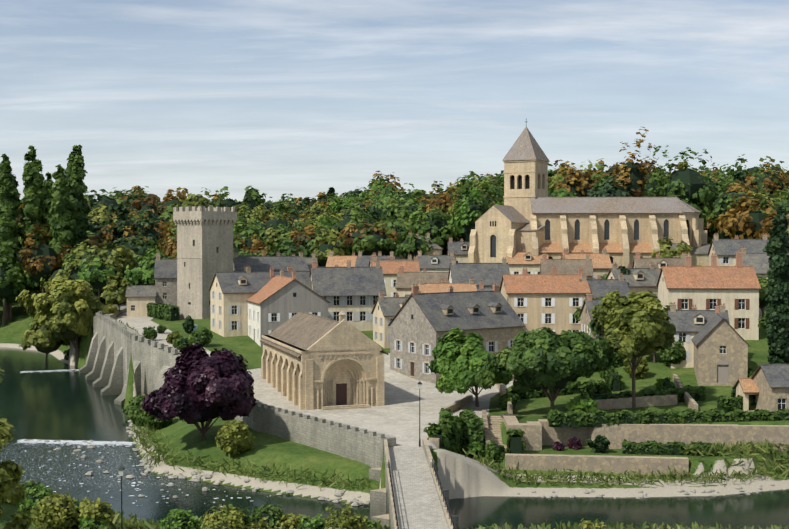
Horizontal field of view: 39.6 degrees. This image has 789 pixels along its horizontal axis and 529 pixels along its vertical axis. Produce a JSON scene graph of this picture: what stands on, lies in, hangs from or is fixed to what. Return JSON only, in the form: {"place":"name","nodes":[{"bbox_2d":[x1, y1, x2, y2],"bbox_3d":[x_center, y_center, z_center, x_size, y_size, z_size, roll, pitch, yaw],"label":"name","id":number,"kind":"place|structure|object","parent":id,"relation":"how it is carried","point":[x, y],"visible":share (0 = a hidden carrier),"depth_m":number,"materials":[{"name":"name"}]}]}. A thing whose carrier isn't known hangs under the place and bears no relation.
{"place":"outdoors","nodes":[
{"label":"outdoors","id":0,"kind":"place"},
{"bbox_2d":[0,229,788,528],"bbox_3d":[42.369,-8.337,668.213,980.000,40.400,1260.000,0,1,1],"label":"ground","id":1,"kind":"structure","parent":0,"point":[396,415],"depth_m":129.97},
{"bbox_2d":[79,303,180,404],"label":"rampart wall","id":2,"kind":"structure","parent":1,"relation":"on","point":[115,345],"depth_m":191.50,"materials":[{"name":"grey stone"}]},
{"bbox_2d":[141,343,255,423],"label":"purple-leaved tree","id":3,"kind":"object","parent":1,"relation":"on","point":[196,391],"visible":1,"depth_m":130.31,"materials":[{"name":"purple plant"}]},
{"bbox_2d":[173,206,236,318],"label":"castle keep","id":4,"kind":"structure","parent":1,"relation":"on","point":[204,244],"depth_m":227.72,"materials":[{"name":"beige stone"}]},
{"bbox_2d":[118,382,421,528],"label":"street lamps","id":5,"kind":"object","parent":1,"relation":"on","point":[121,469],"visible":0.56,"depth_m":89.47,"materials":[{"name":"grey metal"}]},
{"bbox_2d":[235,398,395,467],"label":"wall","id":6,"kind":"structure","parent":1,"relation":"on","point":[364,446],"depth_m":127.94,"materials":[{"name":"grey stone"}]},
{"bbox_2d":[260,311,387,410],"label":"chapel","id":7,"kind":"structure","parent":1,"relation":"on","point":[309,361],"depth_m":146.54,"materials":[{"name":"beige stone"}]},
{"bbox_2d":[0,145,788,528],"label":"green foliage","id":8,"kind":"object","parent":1,"relation":"on","point":[544,357],"visible":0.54,"depth_m":257.33,"materials":[{"name":"green plant"}]},
{"bbox_2d":[0,156,788,528],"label":"olive-green trees","id":9,"kind":"object","parent":1,"relation":"on","point":[614,314],"visible":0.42,"depth_m":153.87,"materials":[{"name":"green plant"}]},
{"bbox_2d":[0,155,788,528],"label":"foliage","id":10,"kind":"object","parent":1,"relation":"on","point":[686,175],"visible":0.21,"depth_m":259.54,"materials":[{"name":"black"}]},
{"bbox_2d":[3,315,788,528],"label":"bank grass tufts","id":11,"kind":"object","parent":1,"relation":"on","point":[135,522],"visible":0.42,"depth_m":120.35,"materials":[{"name":"green plant"}]},
{"bbox_2d":[10,161,788,528],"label":"trees","id":12,"kind":"object","parent":1,"relation":"on","point":[458,361],"visible":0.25,"depth_m":145.93,"materials":[{"name":"green plant"}]},
{"bbox_2d":[16,126,788,283],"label":"autumn trees","id":13,"kind":"object","parent":1,"relation":"on","point":[734,214],"visible":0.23,"depth_m":282.25,"materials":[{"name":"orange plant"}]},
{"bbox_2d":[18,162,788,452],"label":"dark foliage","id":14,"kind":"object","parent":1,"relation":"on","point":[777,326],"visible":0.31,"depth_m":187.10,"materials":[{"name":"green plant"}]},
{"bbox_2d":[24,420,785,505],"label":"river rocks","id":15,"kind":"object","parent":1,"relation":"on","point":[339,494],"visible":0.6,"depth_m":122.90,"materials":[{"name":"grey stone"}]},
{"bbox_2d":[369,438,458,528],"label":"bridge","id":16,"kind":"structure","parent":1,"relation":"on","point":[420,503],"depth_m":99.83,"materials":[{"name":"grey stone"}]},
{"bbox_2d":[388,459,456,528],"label":"bridge railing","id":17,"kind":"object","parent":16,"relation":"attached to","point":[444,499],"visible":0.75,"depth_m":92.22,"materials":[{"name":"grey stone"}]},
{"bbox_2d":[125,232,788,411],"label":"village houses","id":18,"kind":"structure","parent":1,"relation":"on","point":[409,311],"depth_m":183.88,"materials":[{"name":"beige stone"}]},
{"bbox_2d":[468,127,549,262],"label":"church tower","id":19,"kind":"structure","parent":1,"relation":"on","point":[498,233],"depth_m":233.08,"materials":[{"name":"beige stone"}]},
{"bbox_2d":[552,437,582,450],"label":"purple foliage","id":20,"kind":"object","parent":1,"relation":"on","point":[571,441],"visible":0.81,"depth_m":127.58,"materials":[{"name":"purple plant"}]},
{"bbox_2d":[429,374,788,477],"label":"terrace walls","id":21,"kind":"structure","parent":1,"relation":"on","point":[538,434],"depth_m":127.49,"materials":[{"name":"beige stone"}]},
{"bbox_2d":[530,197,709,267],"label":"church nave","id":22,"kind":"structure","parent":1,"relation":"on","point":[622,230],"depth_m":229.80,"materials":[{"name":"beige stone"}]},
{"bbox_2d":[0,347,788,528],"bbox_3d":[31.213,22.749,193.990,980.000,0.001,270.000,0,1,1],"label":"river","id":23,"kind":"structure","parent":0,"point":[67,405],"depth_m":119.63,"materials":[{"name":"liquid"}]},
{"bbox_2d":[15,369,249,506],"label":"weir foam","id":24,"kind":"object","parent":23,"relation":"on","point":[110,443],"visible":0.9,"depth_m":146.55,"materials":[{"name":"white"}]},
{"bbox_2d":[0,0,788,202],"label":"sky","id":25,"kind":"structure","parent":0,"point":[300,98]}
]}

